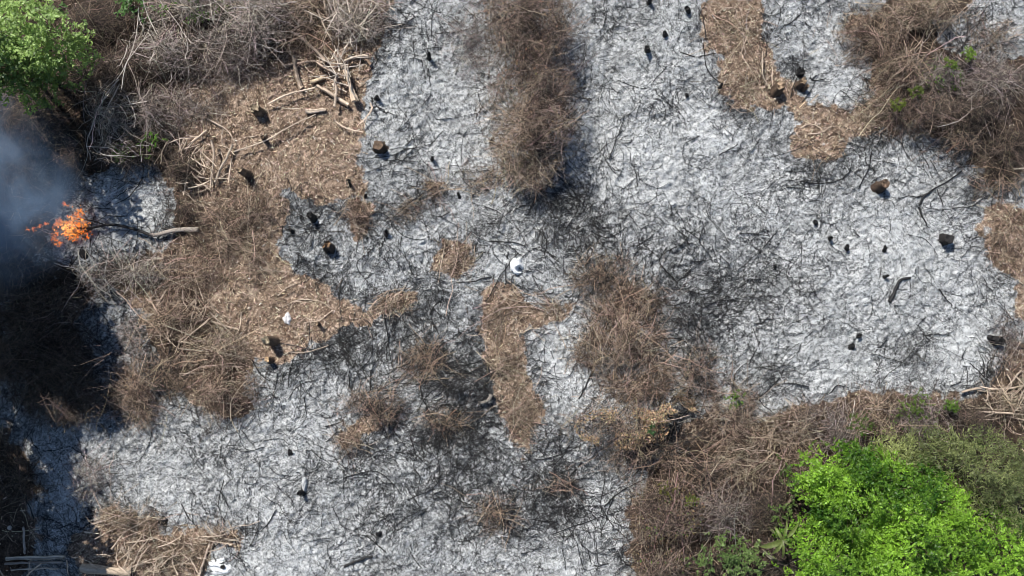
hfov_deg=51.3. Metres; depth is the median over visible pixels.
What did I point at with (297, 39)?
dry brush
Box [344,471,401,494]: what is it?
charred branch
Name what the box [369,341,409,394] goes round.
charred branch
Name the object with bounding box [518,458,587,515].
dry brush
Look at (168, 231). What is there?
burning branch
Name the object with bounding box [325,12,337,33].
dry stick
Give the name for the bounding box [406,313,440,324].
charred branch
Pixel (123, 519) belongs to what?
dry brush
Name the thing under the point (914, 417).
dry brush
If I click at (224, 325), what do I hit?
dry stick
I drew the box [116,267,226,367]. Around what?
dry brush
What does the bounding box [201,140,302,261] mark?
dry brush
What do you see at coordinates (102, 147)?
bare cane
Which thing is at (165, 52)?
dry brush
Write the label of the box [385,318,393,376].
charred branch
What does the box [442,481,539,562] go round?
dry brush
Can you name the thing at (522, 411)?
dry brush
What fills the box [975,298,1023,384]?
dry brush
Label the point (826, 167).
charred brush
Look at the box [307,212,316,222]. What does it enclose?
stump
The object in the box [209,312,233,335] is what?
dry stick
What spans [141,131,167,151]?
green sprout
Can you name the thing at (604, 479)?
charred branch
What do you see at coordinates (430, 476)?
charred branch
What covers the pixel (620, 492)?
charred branch
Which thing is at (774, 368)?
charred brush
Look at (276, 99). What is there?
dry stick
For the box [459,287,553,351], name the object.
dry brush
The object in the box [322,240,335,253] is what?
stump
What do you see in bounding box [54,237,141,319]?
dry brush
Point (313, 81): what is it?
log
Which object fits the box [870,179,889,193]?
stump
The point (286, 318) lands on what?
stone
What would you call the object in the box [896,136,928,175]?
charred branch
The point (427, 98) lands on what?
charred branch
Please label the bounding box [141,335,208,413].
dry brush
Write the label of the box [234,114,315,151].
dry stick
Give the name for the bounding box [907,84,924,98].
green sprout
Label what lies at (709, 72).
charred branch
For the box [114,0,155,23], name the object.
shrub
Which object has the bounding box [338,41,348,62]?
log
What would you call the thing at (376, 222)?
dry twigs
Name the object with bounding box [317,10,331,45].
dry stick
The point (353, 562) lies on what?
charred branch
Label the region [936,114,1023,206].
dry brush
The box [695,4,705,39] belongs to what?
charred branch
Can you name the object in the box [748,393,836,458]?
dry brush
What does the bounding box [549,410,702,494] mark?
dry brush
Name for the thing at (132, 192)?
charred branch
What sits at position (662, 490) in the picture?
green sprout
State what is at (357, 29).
dry brush
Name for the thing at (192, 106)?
dry brush
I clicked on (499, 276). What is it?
charred branch
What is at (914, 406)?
green sprout
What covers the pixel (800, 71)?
stump
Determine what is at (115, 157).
green sprout
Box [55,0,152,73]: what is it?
dry brush
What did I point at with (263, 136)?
stump
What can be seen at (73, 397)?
dry brush
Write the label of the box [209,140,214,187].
dry stick
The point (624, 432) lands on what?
dry brush
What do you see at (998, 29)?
dry brush
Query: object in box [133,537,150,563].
dry stick
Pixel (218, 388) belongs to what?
dry brush
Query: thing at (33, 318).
dry brush
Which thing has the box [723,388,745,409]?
green sprout
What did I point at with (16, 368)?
dry brush
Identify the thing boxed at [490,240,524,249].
charred branch
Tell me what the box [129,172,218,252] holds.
dry brush
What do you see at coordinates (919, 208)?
charred branch
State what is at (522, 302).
dry stick
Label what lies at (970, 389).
dry stick
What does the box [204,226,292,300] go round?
dry brush
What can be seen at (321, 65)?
log
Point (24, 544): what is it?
log
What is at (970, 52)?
green sprout
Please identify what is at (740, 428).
dry brush
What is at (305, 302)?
dry stick
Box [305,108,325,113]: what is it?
log
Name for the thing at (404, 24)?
charred branch
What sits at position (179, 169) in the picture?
dry brush
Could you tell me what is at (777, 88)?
stump
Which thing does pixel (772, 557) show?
broad leaved plant
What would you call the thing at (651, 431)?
green sprout
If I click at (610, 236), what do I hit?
charred branch
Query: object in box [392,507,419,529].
charred branch
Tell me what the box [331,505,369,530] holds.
charred branch
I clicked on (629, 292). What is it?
dry brush
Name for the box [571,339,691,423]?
dry brush
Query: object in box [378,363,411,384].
charred branch
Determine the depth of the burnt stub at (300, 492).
19.75 m
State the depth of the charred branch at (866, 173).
19.98 m
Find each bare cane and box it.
[77,79,118,182]
[79,7,147,102]
[87,146,127,153]
[92,87,113,144]
[101,85,118,143]
[102,89,149,111]
[139,42,177,49]
[143,0,157,39]
[159,0,190,44]
[175,1,231,22]
[180,32,197,58]
[214,0,277,27]
[242,41,282,55]
[937,93,990,126]
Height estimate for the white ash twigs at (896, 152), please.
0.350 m
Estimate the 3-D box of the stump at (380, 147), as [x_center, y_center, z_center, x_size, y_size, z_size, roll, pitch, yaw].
[-2.455,-2.616,19.803,0.320,0.276,0.295,13,90,0]
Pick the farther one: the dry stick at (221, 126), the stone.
the stone
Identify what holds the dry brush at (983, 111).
on the ground
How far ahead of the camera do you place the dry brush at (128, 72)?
19.67 m
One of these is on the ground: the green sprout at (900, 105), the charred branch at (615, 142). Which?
the green sprout at (900, 105)
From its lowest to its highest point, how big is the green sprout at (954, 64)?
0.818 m
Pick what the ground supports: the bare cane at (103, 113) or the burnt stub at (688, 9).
the burnt stub at (688, 9)
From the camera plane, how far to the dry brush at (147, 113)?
19.65 m
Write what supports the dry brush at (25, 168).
on the ground
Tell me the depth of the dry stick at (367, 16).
19.60 m
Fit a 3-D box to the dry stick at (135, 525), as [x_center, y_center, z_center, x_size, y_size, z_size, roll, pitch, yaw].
[-7.029,4.426,19.875,0.735,0.059,0.089,-34,90,0]
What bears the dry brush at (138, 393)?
on the ground
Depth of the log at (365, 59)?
19.84 m
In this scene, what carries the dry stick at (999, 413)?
on the dry brush at (967, 415)
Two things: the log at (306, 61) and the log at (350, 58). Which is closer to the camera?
the log at (350, 58)
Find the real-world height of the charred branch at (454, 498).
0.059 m
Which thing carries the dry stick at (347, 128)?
on the ground
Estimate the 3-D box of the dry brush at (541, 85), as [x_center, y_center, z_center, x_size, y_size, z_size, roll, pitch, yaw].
[0.245,-3.464,19.009,2.569,2.088,2.669,36,90,0]
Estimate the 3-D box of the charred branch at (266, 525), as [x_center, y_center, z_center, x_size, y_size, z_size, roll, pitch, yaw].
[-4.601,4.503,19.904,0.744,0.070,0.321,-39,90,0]
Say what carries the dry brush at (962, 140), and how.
on the ground
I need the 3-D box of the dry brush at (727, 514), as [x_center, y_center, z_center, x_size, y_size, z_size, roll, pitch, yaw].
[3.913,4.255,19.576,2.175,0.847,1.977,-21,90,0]
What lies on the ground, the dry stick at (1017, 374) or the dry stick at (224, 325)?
the dry stick at (1017, 374)
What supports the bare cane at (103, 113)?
on the dry brush at (114, 117)
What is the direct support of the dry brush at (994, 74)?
on the ground
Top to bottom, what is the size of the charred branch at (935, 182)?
0.082 m
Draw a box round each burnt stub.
[297,489,306,495]
[346,179,351,187]
[427,52,431,60]
[644,45,650,52]
[685,6,690,14]
[848,343,854,349]
[882,245,887,252]
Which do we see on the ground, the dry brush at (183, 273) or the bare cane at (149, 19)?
the dry brush at (183, 273)
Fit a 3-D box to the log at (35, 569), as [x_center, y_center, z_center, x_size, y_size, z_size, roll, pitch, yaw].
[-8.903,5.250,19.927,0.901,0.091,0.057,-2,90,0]
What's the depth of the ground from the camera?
20.00 m
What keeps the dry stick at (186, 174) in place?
on the dry brush at (185, 209)
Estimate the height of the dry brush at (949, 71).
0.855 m
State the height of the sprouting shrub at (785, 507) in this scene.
1.048 m
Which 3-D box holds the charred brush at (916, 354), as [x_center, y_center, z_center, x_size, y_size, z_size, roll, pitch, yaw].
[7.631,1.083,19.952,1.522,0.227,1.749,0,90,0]
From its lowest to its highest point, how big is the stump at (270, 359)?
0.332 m
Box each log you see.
[4,561,62,564]
[5,555,65,560]
[11,567,58,570]
[22,526,26,553]
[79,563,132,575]
[197,542,210,575]
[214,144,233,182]
[282,60,322,65]
[292,33,325,61]
[292,55,303,89]
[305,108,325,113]
[310,76,324,83]
[314,60,335,75]
[316,84,349,106]
[333,77,337,106]
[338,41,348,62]
[340,65,355,102]
[343,54,368,61]
[353,58,370,64]
[478,394,492,403]
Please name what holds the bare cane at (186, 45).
on the dry brush at (165, 52)
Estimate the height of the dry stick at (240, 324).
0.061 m
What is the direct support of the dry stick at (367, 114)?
on the ground
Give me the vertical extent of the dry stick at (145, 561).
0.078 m
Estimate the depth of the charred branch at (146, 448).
20.03 m
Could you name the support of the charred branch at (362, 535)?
on the ground
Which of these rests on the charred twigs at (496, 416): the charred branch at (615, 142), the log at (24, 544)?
the charred branch at (615, 142)
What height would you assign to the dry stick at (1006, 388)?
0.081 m
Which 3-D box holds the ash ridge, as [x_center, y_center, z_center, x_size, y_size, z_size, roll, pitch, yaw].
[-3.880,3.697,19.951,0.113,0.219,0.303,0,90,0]
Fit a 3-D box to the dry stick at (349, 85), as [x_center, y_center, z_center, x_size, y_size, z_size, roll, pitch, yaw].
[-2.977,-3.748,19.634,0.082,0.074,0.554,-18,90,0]
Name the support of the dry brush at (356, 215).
on the ground
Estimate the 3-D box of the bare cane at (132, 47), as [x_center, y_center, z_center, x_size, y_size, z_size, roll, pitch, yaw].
[-7.135,-4.076,19.335,0.496,0.097,2.105,33,90,0]
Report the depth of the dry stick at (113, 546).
19.80 m
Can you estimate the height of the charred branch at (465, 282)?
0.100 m
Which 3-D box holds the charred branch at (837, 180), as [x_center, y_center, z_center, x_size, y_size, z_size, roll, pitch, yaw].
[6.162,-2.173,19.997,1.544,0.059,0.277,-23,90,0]
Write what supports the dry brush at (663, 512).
on the ground
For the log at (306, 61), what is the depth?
19.92 m
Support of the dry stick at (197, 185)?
on the dry brush at (179, 169)
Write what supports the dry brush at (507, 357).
on the ground
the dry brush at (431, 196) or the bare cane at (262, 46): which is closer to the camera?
the bare cane at (262, 46)
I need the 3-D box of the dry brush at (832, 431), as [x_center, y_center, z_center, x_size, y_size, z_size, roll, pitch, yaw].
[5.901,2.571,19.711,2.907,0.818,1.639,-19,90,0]
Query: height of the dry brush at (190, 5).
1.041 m
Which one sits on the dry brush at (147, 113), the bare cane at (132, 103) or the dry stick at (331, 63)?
the bare cane at (132, 103)
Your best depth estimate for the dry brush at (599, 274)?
19.72 m
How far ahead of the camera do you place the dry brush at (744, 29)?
19.95 m
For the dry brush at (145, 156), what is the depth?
19.62 m
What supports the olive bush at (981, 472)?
on the ground
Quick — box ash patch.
[208,558,230,574]
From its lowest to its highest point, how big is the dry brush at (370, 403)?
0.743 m
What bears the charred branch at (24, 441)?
on the ground
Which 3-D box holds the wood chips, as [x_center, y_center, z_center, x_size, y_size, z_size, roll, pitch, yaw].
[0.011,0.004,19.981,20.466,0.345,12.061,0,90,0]
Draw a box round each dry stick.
[26,560,41,575]
[94,528,115,539]
[111,530,127,549]
[117,513,149,534]
[120,535,141,558]
[129,556,165,568]
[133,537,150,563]
[145,535,175,544]
[154,140,168,163]
[178,318,209,341]
[183,154,189,194]
[187,130,206,145]
[188,180,209,188]
[207,118,234,141]
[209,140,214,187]
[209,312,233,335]
[211,320,237,328]
[219,158,231,182]
[233,312,241,340]
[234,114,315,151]
[267,87,314,104]
[283,299,330,308]
[288,338,327,352]
[302,10,331,32]
[316,56,343,64]
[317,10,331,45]
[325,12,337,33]
[334,120,362,132]
[347,70,356,97]
[359,4,378,25]
[360,102,372,128]
[373,288,414,298]
[438,241,445,281]
[493,290,554,303]
[761,51,770,88]
[762,61,775,97]
[961,387,985,392]
[977,390,1014,397]
[981,411,1023,414]
[987,385,1022,390]
[1007,370,1021,387]
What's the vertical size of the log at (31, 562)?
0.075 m
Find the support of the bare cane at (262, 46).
on the dry brush at (248, 15)
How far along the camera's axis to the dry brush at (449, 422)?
19.84 m
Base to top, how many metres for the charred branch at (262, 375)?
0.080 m
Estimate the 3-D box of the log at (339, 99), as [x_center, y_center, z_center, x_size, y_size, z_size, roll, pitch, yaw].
[-3.340,-3.587,19.856,0.715,0.107,0.093,32,90,0]
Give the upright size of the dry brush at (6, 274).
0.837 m
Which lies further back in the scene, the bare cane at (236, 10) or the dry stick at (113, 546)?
the dry stick at (113, 546)
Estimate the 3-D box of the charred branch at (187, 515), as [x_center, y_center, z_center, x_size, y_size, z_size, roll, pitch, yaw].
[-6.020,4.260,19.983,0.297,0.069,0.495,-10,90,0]
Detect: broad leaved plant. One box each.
[760,521,798,557]
[762,549,789,566]
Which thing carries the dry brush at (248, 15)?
on the ground
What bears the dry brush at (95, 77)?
on the ground
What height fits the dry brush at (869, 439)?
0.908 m
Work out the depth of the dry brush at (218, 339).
19.80 m
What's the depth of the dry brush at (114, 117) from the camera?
19.32 m
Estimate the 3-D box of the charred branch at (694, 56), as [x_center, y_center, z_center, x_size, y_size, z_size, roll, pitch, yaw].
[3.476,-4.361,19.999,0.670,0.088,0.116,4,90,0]
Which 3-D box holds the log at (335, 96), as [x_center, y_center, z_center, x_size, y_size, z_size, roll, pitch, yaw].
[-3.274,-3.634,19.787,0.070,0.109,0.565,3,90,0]
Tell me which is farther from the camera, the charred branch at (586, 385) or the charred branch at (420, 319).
the charred branch at (420, 319)
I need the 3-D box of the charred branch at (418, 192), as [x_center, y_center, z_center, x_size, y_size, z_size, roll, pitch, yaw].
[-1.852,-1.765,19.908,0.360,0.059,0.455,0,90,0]
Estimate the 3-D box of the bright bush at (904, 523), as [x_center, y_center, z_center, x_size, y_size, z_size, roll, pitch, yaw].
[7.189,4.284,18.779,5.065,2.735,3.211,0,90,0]
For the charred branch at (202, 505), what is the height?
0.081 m
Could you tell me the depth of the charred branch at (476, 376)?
19.95 m
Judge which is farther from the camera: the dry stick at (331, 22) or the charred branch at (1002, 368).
the charred branch at (1002, 368)
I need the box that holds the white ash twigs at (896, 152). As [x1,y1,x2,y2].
[0,0,1023,575]
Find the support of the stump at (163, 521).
on the ground
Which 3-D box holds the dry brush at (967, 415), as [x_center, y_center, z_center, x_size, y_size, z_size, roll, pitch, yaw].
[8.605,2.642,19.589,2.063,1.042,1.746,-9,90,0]
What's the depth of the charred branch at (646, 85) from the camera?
20.02 m
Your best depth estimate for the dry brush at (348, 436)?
19.86 m
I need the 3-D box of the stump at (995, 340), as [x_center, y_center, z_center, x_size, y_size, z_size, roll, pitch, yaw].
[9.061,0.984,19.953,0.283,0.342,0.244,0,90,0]
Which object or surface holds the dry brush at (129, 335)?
on the ground
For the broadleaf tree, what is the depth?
17.97 m
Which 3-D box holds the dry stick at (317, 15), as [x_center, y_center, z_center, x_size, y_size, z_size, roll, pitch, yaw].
[-3.641,-4.928,19.876,0.690,0.116,0.346,16,90,0]
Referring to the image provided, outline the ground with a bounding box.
[0,0,1023,575]
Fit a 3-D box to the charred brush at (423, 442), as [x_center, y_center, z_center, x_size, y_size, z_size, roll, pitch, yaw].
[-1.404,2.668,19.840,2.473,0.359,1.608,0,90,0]
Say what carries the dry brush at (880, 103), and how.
on the ground
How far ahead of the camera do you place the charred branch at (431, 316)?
20.01 m
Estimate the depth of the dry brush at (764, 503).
19.68 m
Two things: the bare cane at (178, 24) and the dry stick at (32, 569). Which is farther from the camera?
the dry stick at (32, 569)
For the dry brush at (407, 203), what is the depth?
19.87 m
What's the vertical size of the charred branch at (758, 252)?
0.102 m
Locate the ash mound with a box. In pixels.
[510,257,522,274]
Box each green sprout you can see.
[111,150,126,163]
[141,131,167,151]
[646,424,655,436]
[656,481,677,499]
[685,492,699,506]
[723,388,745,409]
[846,411,878,435]
[890,97,906,111]
[896,387,932,420]
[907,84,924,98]
[943,57,958,69]
[943,399,959,412]
[959,45,976,62]
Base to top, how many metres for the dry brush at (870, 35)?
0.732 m
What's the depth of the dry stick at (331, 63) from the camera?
19.69 m
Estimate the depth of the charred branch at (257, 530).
19.89 m
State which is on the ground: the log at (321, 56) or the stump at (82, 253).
the stump at (82, 253)
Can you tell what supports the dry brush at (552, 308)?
on the ground
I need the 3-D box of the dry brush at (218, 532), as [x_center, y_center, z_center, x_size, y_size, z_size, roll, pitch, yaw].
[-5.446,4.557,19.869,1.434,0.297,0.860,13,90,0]
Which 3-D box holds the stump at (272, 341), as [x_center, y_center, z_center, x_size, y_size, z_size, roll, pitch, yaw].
[-4.467,1.004,19.799,0.262,0.608,0.262,0,90,0]
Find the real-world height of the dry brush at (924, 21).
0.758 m
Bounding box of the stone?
[282,312,290,324]
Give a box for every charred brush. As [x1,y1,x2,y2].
[279,318,409,393]
[372,400,497,471]
[400,338,514,428]
[441,189,538,266]
[475,458,633,570]
[478,181,641,303]
[631,257,733,384]
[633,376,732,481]
[723,343,805,409]
[772,132,872,221]
[881,299,958,391]
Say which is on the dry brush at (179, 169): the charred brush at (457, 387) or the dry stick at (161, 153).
the dry stick at (161, 153)
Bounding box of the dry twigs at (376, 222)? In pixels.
[0,0,1023,575]
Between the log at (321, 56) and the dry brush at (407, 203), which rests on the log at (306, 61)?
the log at (321, 56)
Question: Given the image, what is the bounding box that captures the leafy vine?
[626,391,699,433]
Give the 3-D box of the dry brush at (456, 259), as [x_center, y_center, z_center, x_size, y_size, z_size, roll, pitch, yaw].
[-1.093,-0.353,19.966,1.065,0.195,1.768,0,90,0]
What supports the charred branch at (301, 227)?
on the ground
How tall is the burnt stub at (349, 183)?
0.226 m
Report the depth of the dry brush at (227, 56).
19.75 m
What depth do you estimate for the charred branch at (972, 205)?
20.00 m
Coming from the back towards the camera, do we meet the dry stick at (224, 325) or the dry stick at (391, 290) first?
the dry stick at (391, 290)
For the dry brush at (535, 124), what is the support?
on the ground
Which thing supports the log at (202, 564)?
on the ground
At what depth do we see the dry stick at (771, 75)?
19.98 m
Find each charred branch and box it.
[15,425,34,458]
[106,184,137,205]
[116,177,142,203]
[134,430,151,465]
[182,505,196,526]
[190,489,212,526]
[246,510,275,534]
[249,511,265,545]
[252,359,283,384]
[284,220,318,231]
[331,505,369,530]
[333,534,385,551]
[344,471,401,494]
[344,556,372,567]
[348,360,362,388]
[356,248,373,293]
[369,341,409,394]
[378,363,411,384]
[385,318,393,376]
[392,23,416,29]
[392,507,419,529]
[394,226,426,239]
[401,544,427,572]
[403,181,421,205]
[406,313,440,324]
[408,450,439,499]
[409,68,430,115]
[429,0,445,36]
[429,291,439,335]
[431,273,489,282]
[436,487,470,504]
[456,417,492,454]
[460,355,490,393]
[485,253,517,306]
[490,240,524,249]
[513,469,577,513]
[523,454,562,466]
[555,507,626,545]
[578,371,593,398]
[592,227,626,246]
[594,444,626,503]
[604,479,643,506]
[609,119,623,159]
[618,66,666,88]
[659,243,684,282]
[680,52,715,56]
[683,227,711,265]
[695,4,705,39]
[698,296,750,303]
[703,45,732,90]
[734,230,777,271]
[763,143,813,158]
[800,155,872,183]
[854,340,908,364]
[858,153,871,188]
[895,171,961,205]
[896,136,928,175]
[914,139,962,228]
[918,207,928,227]
[953,195,989,208]
[991,329,1006,386]
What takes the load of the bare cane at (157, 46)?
on the dry brush at (165, 52)
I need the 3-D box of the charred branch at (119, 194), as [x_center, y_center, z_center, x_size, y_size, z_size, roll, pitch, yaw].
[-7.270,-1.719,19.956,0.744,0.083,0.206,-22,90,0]
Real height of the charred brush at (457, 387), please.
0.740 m
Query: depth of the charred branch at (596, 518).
19.94 m
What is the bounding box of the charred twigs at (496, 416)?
[0,0,1023,575]
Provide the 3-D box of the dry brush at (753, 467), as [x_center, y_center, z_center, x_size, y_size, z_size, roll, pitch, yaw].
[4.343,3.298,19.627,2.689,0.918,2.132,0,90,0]
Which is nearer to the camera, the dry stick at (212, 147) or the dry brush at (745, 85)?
the dry stick at (212, 147)
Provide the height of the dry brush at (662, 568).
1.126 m
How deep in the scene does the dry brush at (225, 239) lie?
19.90 m
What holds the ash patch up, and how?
on the ground
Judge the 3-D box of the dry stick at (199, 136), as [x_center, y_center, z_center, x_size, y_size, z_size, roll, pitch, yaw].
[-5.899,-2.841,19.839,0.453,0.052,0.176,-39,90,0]
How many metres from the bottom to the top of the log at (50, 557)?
0.122 m
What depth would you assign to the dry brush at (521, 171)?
19.38 m
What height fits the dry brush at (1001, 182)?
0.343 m
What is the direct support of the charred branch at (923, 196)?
on the ground
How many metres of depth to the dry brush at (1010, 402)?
19.86 m
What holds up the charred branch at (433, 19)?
on the ground
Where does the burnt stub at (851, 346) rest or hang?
on the ground
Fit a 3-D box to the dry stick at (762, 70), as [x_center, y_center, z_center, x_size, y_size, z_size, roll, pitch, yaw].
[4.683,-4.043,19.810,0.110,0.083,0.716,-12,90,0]
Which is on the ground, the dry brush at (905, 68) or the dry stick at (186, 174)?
the dry brush at (905, 68)
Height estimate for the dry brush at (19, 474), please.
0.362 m
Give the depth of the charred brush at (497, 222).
19.89 m
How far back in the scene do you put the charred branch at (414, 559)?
19.99 m
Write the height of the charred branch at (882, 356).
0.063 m
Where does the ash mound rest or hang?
on the ground
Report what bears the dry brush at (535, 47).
on the ground
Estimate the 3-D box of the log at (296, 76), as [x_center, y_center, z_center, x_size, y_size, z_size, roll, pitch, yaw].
[-4.023,-4.022,19.913,0.122,0.143,0.654,-14,90,0]
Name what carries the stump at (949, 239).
on the ground
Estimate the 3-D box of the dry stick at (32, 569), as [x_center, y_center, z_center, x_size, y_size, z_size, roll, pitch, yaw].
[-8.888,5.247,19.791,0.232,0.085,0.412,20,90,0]
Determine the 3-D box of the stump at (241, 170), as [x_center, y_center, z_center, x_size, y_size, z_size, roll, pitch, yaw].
[-4.928,-2.125,19.709,0.217,0.616,0.194,0,90,0]
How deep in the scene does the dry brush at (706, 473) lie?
19.78 m
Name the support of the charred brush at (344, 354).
on the ground
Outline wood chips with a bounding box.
[0,0,1023,575]
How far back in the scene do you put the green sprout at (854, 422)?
19.69 m
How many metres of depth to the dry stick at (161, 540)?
19.83 m
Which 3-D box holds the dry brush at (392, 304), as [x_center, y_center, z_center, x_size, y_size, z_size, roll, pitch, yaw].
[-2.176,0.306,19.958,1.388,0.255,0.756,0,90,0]
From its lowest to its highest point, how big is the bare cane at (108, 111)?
0.096 m
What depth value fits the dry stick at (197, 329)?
19.84 m
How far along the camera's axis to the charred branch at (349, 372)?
19.97 m
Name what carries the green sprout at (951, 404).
on the ground
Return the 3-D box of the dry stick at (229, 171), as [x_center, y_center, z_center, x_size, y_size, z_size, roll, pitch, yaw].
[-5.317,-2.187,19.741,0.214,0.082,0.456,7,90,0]
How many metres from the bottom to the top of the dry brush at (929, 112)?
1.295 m
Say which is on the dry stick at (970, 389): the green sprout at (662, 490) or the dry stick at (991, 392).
the dry stick at (991, 392)
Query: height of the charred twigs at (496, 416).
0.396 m
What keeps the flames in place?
on the burning branch at (168, 231)
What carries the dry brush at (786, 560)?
on the ground
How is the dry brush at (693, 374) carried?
on the ground
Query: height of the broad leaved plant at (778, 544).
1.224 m
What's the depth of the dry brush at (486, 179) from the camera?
19.93 m
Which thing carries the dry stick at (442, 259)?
on the ground
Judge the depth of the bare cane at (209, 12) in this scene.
19.35 m
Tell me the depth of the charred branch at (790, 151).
19.99 m
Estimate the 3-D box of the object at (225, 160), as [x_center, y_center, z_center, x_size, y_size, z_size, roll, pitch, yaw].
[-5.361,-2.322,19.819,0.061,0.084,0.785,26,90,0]
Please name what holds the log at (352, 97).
on the ground
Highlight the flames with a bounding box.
[26,201,92,246]
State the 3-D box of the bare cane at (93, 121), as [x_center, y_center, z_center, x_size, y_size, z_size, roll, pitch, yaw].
[-7.504,-2.792,19.332,0.321,0.078,2.133,20,90,0]
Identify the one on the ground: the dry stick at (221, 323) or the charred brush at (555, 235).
the charred brush at (555, 235)
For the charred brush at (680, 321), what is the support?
on the ground
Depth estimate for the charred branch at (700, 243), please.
19.99 m
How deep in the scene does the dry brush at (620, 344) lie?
19.62 m
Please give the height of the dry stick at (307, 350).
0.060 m
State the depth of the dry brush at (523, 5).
19.00 m
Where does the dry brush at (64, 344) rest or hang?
on the ground
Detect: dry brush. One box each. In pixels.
[0,72,99,171]
[0,114,133,246]
[0,242,63,328]
[0,265,144,380]
[0,310,105,431]
[0,432,78,549]
[4,342,157,448]
[15,301,119,400]
[38,439,127,513]
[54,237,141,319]
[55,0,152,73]
[56,47,137,120]
[60,479,196,555]
[68,61,160,226]
[73,229,206,312]
[83,108,188,198]
[87,18,172,114]
[91,317,185,449]
[98,16,228,107]
[100,507,235,575]
[101,62,222,168]
[102,305,155,384]
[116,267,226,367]
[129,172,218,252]
[131,0,256,59]
[136,235,233,308]
[139,297,280,389]
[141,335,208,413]
[143,16,323,119]
[145,58,245,142]
[155,139,229,200]
[165,187,265,288]
[167,327,283,445]
[174,0,328,73]
[185,513,258,559]
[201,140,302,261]
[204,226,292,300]
[256,0,366,83]
[309,0,418,64]
[315,418,381,484]
[320,366,427,445]
[323,180,387,252]
[360,187,435,241]
[368,285,423,321]
[387,319,482,401]
[401,388,512,462]
[413,162,479,226]
[426,222,480,313]
[429,0,511,101]
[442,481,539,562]
[444,16,596,161]
[445,155,512,216]
[448,0,597,116]
[452,0,615,64]
[452,68,607,193]
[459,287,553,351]
[462,320,544,389]
[463,111,578,208]
[495,346,557,451]
[502,276,587,347]
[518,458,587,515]
[522,379,698,483]
[528,233,646,307]
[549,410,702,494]
[551,282,691,407]
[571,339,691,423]
[572,258,690,349]
[600,460,724,565]
[612,521,729,575]
[650,323,732,418]
[663,432,754,509]
[677,457,770,564]
[678,355,785,481]
[686,0,795,67]
[687,411,814,512]
[691,49,786,120]
[729,454,809,542]
[744,533,811,575]
[745,379,894,464]
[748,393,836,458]
[764,423,827,504]
[794,377,951,451]
[796,0,930,82]
[824,403,942,473]
[835,71,998,168]
[838,68,920,144]
[842,0,987,54]
[842,17,953,114]
[861,369,975,447]
[873,31,995,116]
[908,35,1023,151]
[916,93,1007,176]
[921,71,1021,173]
[934,377,1022,466]
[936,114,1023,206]
[940,142,1023,214]
[941,363,1023,452]
[944,1,1023,74]
[975,196,1023,285]
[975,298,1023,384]
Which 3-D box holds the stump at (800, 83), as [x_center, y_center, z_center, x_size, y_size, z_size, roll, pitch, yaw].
[5.404,-3.788,19.912,0.255,0.356,0.254,0,90,0]
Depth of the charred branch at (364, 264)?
19.97 m
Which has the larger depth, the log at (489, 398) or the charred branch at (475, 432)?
the charred branch at (475, 432)
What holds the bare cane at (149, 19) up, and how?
on the dry brush at (165, 52)
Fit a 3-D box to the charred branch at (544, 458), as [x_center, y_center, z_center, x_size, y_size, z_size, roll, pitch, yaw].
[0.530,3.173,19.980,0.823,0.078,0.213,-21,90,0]
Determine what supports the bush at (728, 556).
on the ground
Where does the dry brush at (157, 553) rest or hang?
on the ground
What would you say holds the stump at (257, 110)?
on the ground
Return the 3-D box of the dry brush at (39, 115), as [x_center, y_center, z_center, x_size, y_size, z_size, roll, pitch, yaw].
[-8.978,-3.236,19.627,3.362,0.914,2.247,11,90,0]
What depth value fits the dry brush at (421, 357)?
19.84 m
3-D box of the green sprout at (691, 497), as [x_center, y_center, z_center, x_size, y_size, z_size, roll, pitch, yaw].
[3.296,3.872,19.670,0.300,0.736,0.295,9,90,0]
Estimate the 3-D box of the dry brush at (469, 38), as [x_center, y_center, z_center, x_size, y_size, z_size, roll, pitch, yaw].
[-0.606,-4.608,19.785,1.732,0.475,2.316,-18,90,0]
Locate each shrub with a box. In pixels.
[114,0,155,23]
[768,453,808,529]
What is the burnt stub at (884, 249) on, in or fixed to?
on the ground
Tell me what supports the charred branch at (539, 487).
on the ground
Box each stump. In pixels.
[79,248,88,259]
[158,516,167,525]
[236,166,253,178]
[251,104,267,117]
[260,135,267,142]
[261,335,279,346]
[264,356,274,363]
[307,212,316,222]
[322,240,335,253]
[373,140,388,153]
[769,80,785,97]
[794,77,809,92]
[796,67,804,77]
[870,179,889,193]
[937,233,953,246]
[987,335,1004,345]
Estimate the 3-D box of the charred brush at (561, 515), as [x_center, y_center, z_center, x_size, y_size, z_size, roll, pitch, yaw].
[0.874,4.266,19.943,2.775,0.216,1.895,21,90,0]
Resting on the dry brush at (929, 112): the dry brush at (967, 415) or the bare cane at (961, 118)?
the bare cane at (961, 118)
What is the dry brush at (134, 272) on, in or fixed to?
on the ground
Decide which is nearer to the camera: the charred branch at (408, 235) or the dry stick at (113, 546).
the dry stick at (113, 546)
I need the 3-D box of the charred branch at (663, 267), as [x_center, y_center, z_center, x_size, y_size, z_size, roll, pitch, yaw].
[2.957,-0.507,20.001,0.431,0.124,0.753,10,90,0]
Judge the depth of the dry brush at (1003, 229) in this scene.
19.99 m
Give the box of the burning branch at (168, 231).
[65,219,198,239]
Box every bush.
[682,530,770,575]
[771,437,1023,575]
[862,420,1023,545]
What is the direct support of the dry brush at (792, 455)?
on the ground
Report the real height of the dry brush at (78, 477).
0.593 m
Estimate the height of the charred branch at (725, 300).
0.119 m
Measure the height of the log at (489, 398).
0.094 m
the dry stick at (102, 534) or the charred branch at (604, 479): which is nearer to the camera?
the dry stick at (102, 534)
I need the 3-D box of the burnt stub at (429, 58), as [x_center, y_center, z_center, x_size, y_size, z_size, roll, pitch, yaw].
[-1.542,-4.294,19.792,0.096,0.328,0.138,35,90,0]
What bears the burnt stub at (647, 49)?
on the ground

